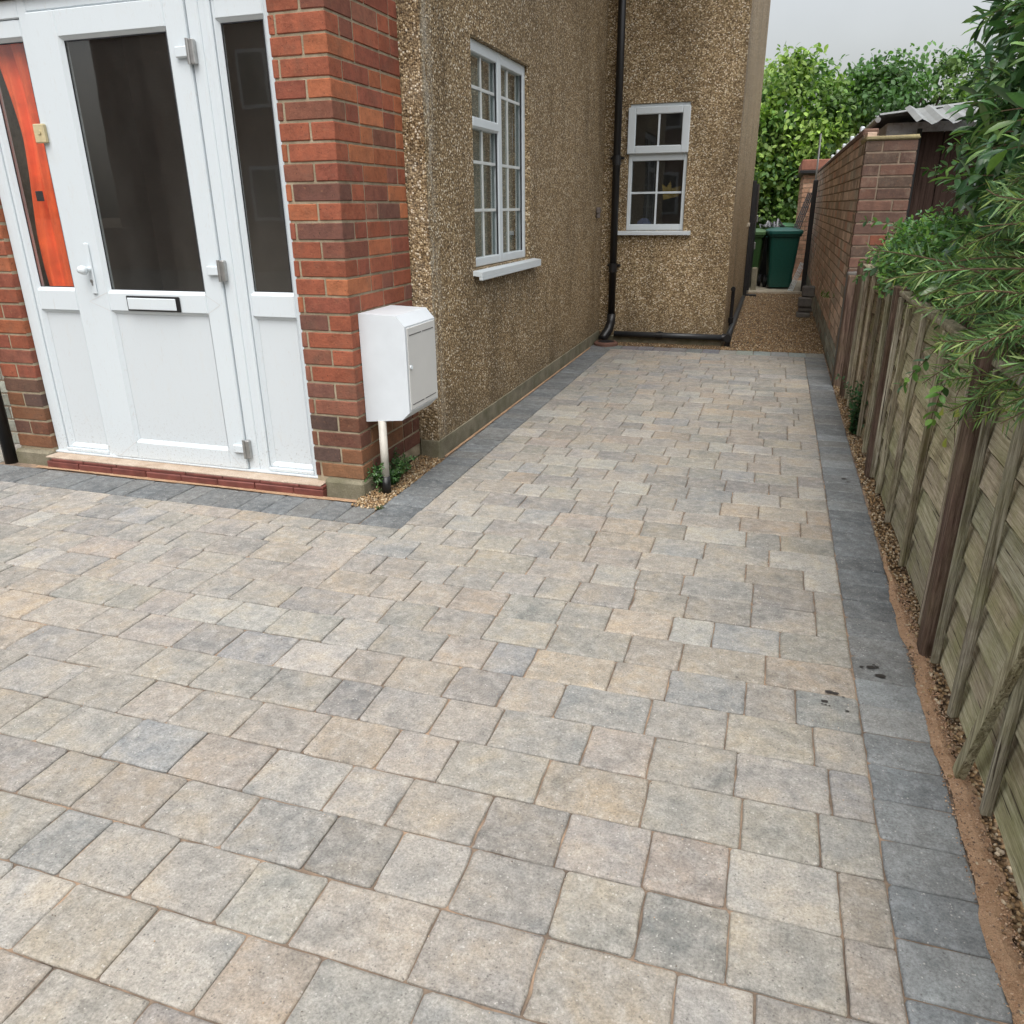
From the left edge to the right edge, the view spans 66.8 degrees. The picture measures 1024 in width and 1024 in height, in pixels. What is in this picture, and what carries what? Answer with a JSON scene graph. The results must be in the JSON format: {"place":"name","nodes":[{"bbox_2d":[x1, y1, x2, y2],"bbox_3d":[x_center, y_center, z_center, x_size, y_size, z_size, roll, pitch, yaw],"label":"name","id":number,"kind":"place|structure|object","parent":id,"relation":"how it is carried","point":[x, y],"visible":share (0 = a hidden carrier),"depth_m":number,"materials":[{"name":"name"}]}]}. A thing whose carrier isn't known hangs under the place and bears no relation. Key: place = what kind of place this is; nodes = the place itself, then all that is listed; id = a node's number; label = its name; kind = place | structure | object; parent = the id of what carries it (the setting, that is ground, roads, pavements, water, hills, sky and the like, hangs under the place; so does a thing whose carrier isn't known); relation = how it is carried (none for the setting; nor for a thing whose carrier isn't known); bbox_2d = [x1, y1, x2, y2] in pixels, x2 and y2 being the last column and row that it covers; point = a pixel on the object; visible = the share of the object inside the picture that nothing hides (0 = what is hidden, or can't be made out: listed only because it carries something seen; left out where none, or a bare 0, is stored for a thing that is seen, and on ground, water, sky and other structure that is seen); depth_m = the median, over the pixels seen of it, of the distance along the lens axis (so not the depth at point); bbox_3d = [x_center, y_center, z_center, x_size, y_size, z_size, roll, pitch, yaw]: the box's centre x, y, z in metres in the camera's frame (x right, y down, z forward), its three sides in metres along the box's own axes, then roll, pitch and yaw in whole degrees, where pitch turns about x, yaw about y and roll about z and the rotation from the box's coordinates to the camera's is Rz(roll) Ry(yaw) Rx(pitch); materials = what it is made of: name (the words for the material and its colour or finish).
{"place":"outdoors","nodes":[
{"label":"outdoors","id":0,"kind":"place"},
{"bbox_2d":[0,349,1010,1023],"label":"block paving","id":1,"kind":"structure","parent":0,"point":[128,555],"depth_m":1.95,"materials":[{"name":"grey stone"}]},
{"bbox_2d":[0,345,1012,1023],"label":"paving border","id":2,"kind":"object","parent":1,"relation":"on","point":[932,897],"visible":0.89,"depth_m":2.15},
{"bbox_2d":[594,340,617,346],"bbox_3d":[0.908,-1.621,7.518,0.229,0.066,0.229,6,22,17],"label":"gully","id":3,"kind":"object","parent":2,"relation":"in","point":[606,343],"visible":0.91,"depth_m":7.44,"materials":[{"name":"ceramic"}]},
{"bbox_2d":[821,478,885,711],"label":"damp spots","id":4,"kind":"object","parent":1,"relation":"on","point":[878,675],"visible":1,"depth_m":2.20,"materials":[{"name":"black liquid"}]},
{"bbox_2d":[0,293,1023,1023],"bbox_3d":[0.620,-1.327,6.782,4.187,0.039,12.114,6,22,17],"label":"loose gravel","id":5,"kind":"structure","parent":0,"point":[416,471],"depth_m":2.90,"materials":[{"name":"brown gravel"}]},
{"bbox_2d":[364,448,417,491],"bbox_3d":[-0.570,-0.208,3.758,0.216,0.169,0.438,6,22,17],"label":"weed","id":6,"kind":"object","parent":5,"relation":"on","point":[397,470],"visible":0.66,"depth_m":3.72,"materials":[{"name":"green plant"}]},
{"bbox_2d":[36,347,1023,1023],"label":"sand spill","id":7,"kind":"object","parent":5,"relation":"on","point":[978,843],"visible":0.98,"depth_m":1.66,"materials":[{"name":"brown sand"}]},
{"bbox_2d":[835,374,867,434],"bbox_3d":[1.974,-0.628,4.442,0.211,0.384,0.316,-5,22,-10],"label":"weed","id":8,"kind":"object","parent":5,"relation":"on","point":[854,412],"visible":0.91,"depth_m":4.43,"materials":[{"name":"green plant"}]},
{"bbox_2d":[832,260,1023,906],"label":"timber fence","id":9,"kind":"object","parent":5,"relation":"on","point":[954,515],"visible":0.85,"depth_m":2.11,"materials":[{"name":"brown wood"}]},
{"bbox_2d":[939,367,969,446],"bbox_3d":[1.290,-0.328,2.246,0.048,0.278,0.245,6,22,17],"label":"leaf sprig","id":10,"kind":"object","parent":9,"relation":"attached to","point":[944,443],"visible":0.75,"depth_m":2.25,"materials":[{"name":"green plant"}]},
{"bbox_2d":[618,293,823,353],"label":"gravel path","id":11,"kind":"structure","parent":0,"point":[757,320],"depth_m":8.49,"materials":[{"name":"brown gravel"}]},
{"bbox_2d":[746,290,801,293],"bbox_3d":[3.932,-3.307,11.735,0.843,0.063,0.105,6,22,17],"label":"threshold","id":12,"kind":"object","parent":11,"relation":"on","point":[776,292],"visible":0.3,"depth_m":11.67,"materials":[{"name":"concrete"}]},
{"bbox_2d":[796,311,809,317],"bbox_3d":[3.448,-2.340,9.208,0.158,0.065,0.155,6,22,17],"label":"concrete block","id":13,"kind":"object","parent":11,"relation":"on","point":[802,314],"depth_m":9.15,"materials":[{"name":"grey concrete"}]},
{"bbox_2d":[798,307,811,311],"bbox_3d":[3.466,-2.404,9.193,0.160,0.057,0.124,6,22,17],"label":"concrete block","id":14,"kind":"object","parent":13,"relation":"on","point":[804,309],"depth_m":9.14,"materials":[{"name":"grey concrete"}]},
{"bbox_2d":[797,297,811,306],"bbox_3d":[3.456,-2.479,9.162,0.156,0.110,0.155,6,22,17],"label":"concrete block","id":15,"kind":"object","parent":14,"relation":"on","point":[804,301],"depth_m":9.10,"materials":[{"name":"grey concrete"}]},
{"bbox_2d":[801,286,814,296],"bbox_3d":[3.486,-2.595,9.132,0.144,0.126,0.124,6,22,17],"label":"concrete block","id":16,"kind":"object","parent":15,"relation":"on","point":[808,291],"depth_m":9.08,"materials":[{"name":"grey concrete"}]},
{"bbox_2d":[749,280,800,290],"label":"yard slab","id":17,"kind":"structure","parent":0,"point":[797,287],"depth_m":12.28,"materials":[{"name":"concrete"}]},
{"bbox_2d":[750,267,757,289],"bbox_3d":[3.696,-3.545,11.870,0.095,0.374,0.120,6,22,17],"label":"concrete post","id":18,"kind":"object","parent":17,"relation":"on","point":[754,273],"visible":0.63,"depth_m":11.82,"materials":[{"name":"beige concrete"}]},
{"bbox_2d":[752,228,766,285],"bbox_3d":[3.795,-4.077,12.460,0.503,0.884,0.661,8,23,20],"label":"wheelie bin","id":19,"kind":"object","parent":17,"relation":"on","point":[760,235],"visible":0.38,"depth_m":12.17,"materials":[{"name":"plastic"}]},
{"bbox_2d":[759,219,785,227],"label":"junk pipes","id":20,"kind":"object","parent":19,"relation":"on","point":[768,224],"visible":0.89,"depth_m":12.41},
{"bbox_2d":[759,236,766,281],"bbox_3d":[4.302,-4.260,13.001,0.466,0.818,0.612,5,22,14],"label":"wheelie bin","id":21,"kind":"object","parent":17,"relation":"on","point":[763,268],"depth_m":12.84,"materials":[{"name":"plastic"}]},
{"bbox_2d":[762,227,803,286],"bbox_3d":[4.217,-3.982,12.182,0.514,0.902,0.675,4,22,11],"label":"wheelie bin","id":22,"kind":"object","parent":17,"relation":"on","point":[782,245],"visible":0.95,"depth_m":11.95,"materials":[{"name":"plastic"}]},
{"bbox_2d":[768,223,797,228],"bbox_3d":[4.820,-4.679,13.902,0.530,0.930,0.696,6,22,17],"label":"wheelie bin","id":23,"kind":"object","parent":17,"relation":"on","point":[789,225],"visible":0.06,"depth_m":13.45,"materials":[{"name":"plastic"}]},
{"bbox_2d":[788,262,803,290],"bbox_3d":[4.325,-3.571,11.817,0.208,0.439,0.023,2,22,6],"label":"metal rack","id":24,"kind":"object","parent":17,"relation":"on","point":[793,283],"visible":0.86,"depth_m":11.82,"materials":[{"name":"grey metal"}]},
{"bbox_2d":[800,180,817,291],"bbox_3d":[4.380,-4.035,11.456,0.065,1.590,0.070,6,22,17],"label":"gate post","id":25,"kind":"object","parent":17,"relation":"on","point":[809,230],"visible":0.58,"depth_m":11.40,"materials":[{"name":"black paint"}]},
{"bbox_2d":[792,159,829,280],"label":"brick shed","id":26,"kind":"structure","parent":17,"relation":"on","point":[807,172],"depth_m":13.11,"materials":[{"name":"red brick"}]},
{"bbox_2d":[763,0,1023,138],"label":"sky","id":27,"kind":"structure","parent":0,"point":[851,28],"materials":[{"name":"white"}]},
{"label":"ground","id":28,"kind":"structure","parent":0,"visible":0},
{"bbox_2d":[0,0,770,499],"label":"house","id":29,"kind":"structure","parent":28,"relation":"on","point":[262,204],"depth_m":3.95,"materials":[{"name":"red brick"}]},
{"bbox_2d":[0,390,18,463],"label":"drainpipe","id":30,"kind":"object","parent":29,"relation":"attached to","point":[7,445],"visible":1,"depth_m":4.13,"materials":[{"name":"black plastic"}]},
{"bbox_2d":[0,43,73,285],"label":"wooden door","id":31,"kind":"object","parent":29,"relation":"hanging from","point":[14,69],"visible":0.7,"depth_m":3.67,"materials":[{"name":"orange wood"}]},
{"bbox_2d":[35,191,44,200],"bbox_3d":[-2.243,-1.500,3.689,0.045,0.045,0.006,6,22,17],"label":"dark tag","id":32,"kind":"object","parent":31,"relation":"attached to","point":[39,196],"visible":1,"depth_m":3.69,"materials":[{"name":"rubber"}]},
{"bbox_2d":[25,0,252,468],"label":"door","id":33,"kind":"structure","parent":29,"relation":"in","point":[166,363],"depth_m":3.63,"materials":[{"name":"white plastic"}]},
{"bbox_2d":[358,305,437,493],"bbox_3d":[-0.510,-0.516,3.635,0.233,0.837,0.344,6,22,17],"label":"meter box","id":34,"kind":"object","parent":29,"relation":"attached to","point":[398,353],"visible":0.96,"depth_m":3.47,"materials":[{"name":"plastic"}]},
{"bbox_2d":[406,319,437,410],"bbox_3d":[-0.404,-0.675,3.547,0.014,0.363,0.300,6,22,17],"label":"door","id":35,"kind":"structure","parent":34,"relation":"in","point":[421,351],"depth_m":3.53,"materials":[{"name":"plastic"}]},
{"bbox_2d":[471,56,513,256],"bbox_3d":[-0.122,-2.215,4.757,0.019,1.250,1.300,6,22,17],"label":"net curtain","id":36,"kind":"object","parent":29,"relation":"hanging from","point":[477,152],"visible":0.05,"depth_m":4.74,"materials":[{"name":"white fabric"}]},
{"bbox_2d":[470,38,540,280],"bbox_3d":[-0.056,-2.078,4.684,0.145,1.211,1.205,6,22,17],"label":"window","id":37,"kind":"structure","parent":29,"relation":"in","point":[496,62],"depth_m":4.73,"materials":[{"name":"white plastic"}]},
{"bbox_2d":[598,0,625,339],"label":"drainpipe","id":38,"kind":"object","parent":29,"relation":"attached to","point":[613,265],"visible":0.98,"depth_m":7.11,"materials":[{"name":"black plastic"}]},
{"bbox_2d":[637,218,650,223],"bbox_3d":[1.270,-2.774,7.472,0.140,0.100,0.050,6,22,17],"label":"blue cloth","id":39,"kind":"object","parent":29,"relation":"on","point":[643,221],"visible":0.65,"depth_m":7.44,"materials":[{"name":"blue fabric"}]},
{"bbox_2d":[618,102,690,234],"bbox_3d":[1.323,-3.123,7.107,0.690,1.104,0.130,6,22,17],"label":"window","id":40,"kind":"structure","parent":29,"relation":"in","point":[658,152],"depth_m":7.05,"materials":[{"name":"white plastic"}]},
{"bbox_2d":[662,182,680,199],"bbox_3d":[1.500,-3.025,7.310,0.180,0.160,0.020,6,22,17],"label":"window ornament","id":41,"kind":"object","parent":29,"relation":"hanging from","point":[667,189],"depth_m":7.31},
{"bbox_2d":[613,286,744,346],"bbox_3d":[2.065,-2.446,8.965,1.120,0.502,3.550,6,22,17],"label":"waste pipe","id":42,"kind":"object","parent":29,"relation":"attached to","point":[726,338],"visible":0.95,"depth_m":7.53,"materials":[{"name":"black plastic"}]},
{"bbox_2d":[743,181,759,296],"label":"gate","id":43,"kind":"structure","parent":29,"relation":"attached to","point":[751,242],"depth_m":11.21,"materials":[{"name":"black paint"}]},
{"bbox_2d":[756,56,790,223],"bbox_3d":[4.513,-8.287,18.317,4.462,4.663,3.012,6,22,17],"label":"broadleaf tree","id":44,"kind":"object","parent":28,"relation":"on","point":[789,149],"visible":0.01,"depth_m":17.26,"materials":[{"name":"green plant"}]},
{"bbox_2d":[754,153,833,228],"bbox_3d":[6.035,-6.462,16.707,7.709,2.426,1.438,6,22,17],"label":"hedge","id":45,"kind":"object","parent":28,"relation":"on","point":[784,168],"visible":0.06,"depth_m":16.34,"materials":[{"name":"green plant"}]},
{"bbox_2d":[754,42,882,229],"bbox_3d":[6.128,-7.712,16.966,4.153,4.448,3.237,6,22,17],"label":"broadleaf tree","id":46,"kind":"object","parent":28,"relation":"on","point":[795,88],"visible":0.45,"depth_m":15.91,"materials":[{"name":"green plant"}]},
{"bbox_2d":[806,128,920,382],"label":"brick wall","id":47,"kind":"structure","parent":28,"relation":"on","point":[867,173],"depth_m":5.85,"materials":[{"name":"brown brick"}]},
{"bbox_2d":[793,192,811,228],"bbox_3d":[4.687,-4.706,12.721,0.442,0.978,0.080,-7,22,-15],"label":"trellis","id":48,"kind":"object","parent":47,"relation":"attached to","point":[805,206],"visible":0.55,"depth_m":12.67,"materials":[{"name":"metal"}]},
{"bbox_2d":[815,133,821,179],"bbox_3d":[4.740,-5.350,12.059,0.040,0.950,0.028,6,22,17],"label":"mast","id":49,"kind":"object","parent":47,"relation":"attached to","point":[818,156],"visible":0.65,"depth_m":12.00,"materials":[{"name":"metal"}]},
{"bbox_2d":[821,291,833,297],"bbox_3d":[2.737,-1.861,6.631,0.217,0.087,0.086,1,21,4],"label":"weed","id":50,"kind":"object","parent":47,"relation":"attached to","point":[826,295],"visible":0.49,"depth_m":6.64,"materials":[{"name":"green plant"}]},
{"bbox_2d":[809,40,1019,157],"bbox_3d":[8.282,-7.387,16.191,4.377,4.363,3.450,6,22,17],"label":"broadleaf tree","id":51,"kind":"object","parent":28,"relation":"on","point":[900,94],"visible":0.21,"depth_m":15.37,"materials":[{"name":"green plant"}]},
{"bbox_2d":[831,98,1002,157],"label":"garage","id":52,"kind":"structure","parent":28,"relation":"on","point":[902,122],"depth_m":5.92,"materials":[{"name":"metal"}]},
{"bbox_2d":[852,136,1023,428],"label":"shrub","id":53,"kind":"object","parent":28,"relation":"on","point":[921,232],"visible":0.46,"depth_m":3.29,"materials":[{"name":"green plant"}]},
{"bbox_2d":[868,155,1023,437],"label":"shrub","id":54,"kind":"object","parent":28,"relation":"on","point":[1009,328],"visible":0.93,"depth_m":1.93,"materials":[{"name":"green plant"}]},
{"bbox_2d":[905,104,1023,361],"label":"timber shed","id":55,"kind":"structure","parent":28,"relation":"on","point":[924,195],"depth_m":5.37,"materials":[{"name":"brown wood"}]},
{"bbox_2d":[911,0,1023,338],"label":"shrub","id":56,"kind":"object","parent":28,"relation":"on","point":[1000,122],"visible":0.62,"depth_m":2.70,"materials":[{"name":"green plant"}]}
]}

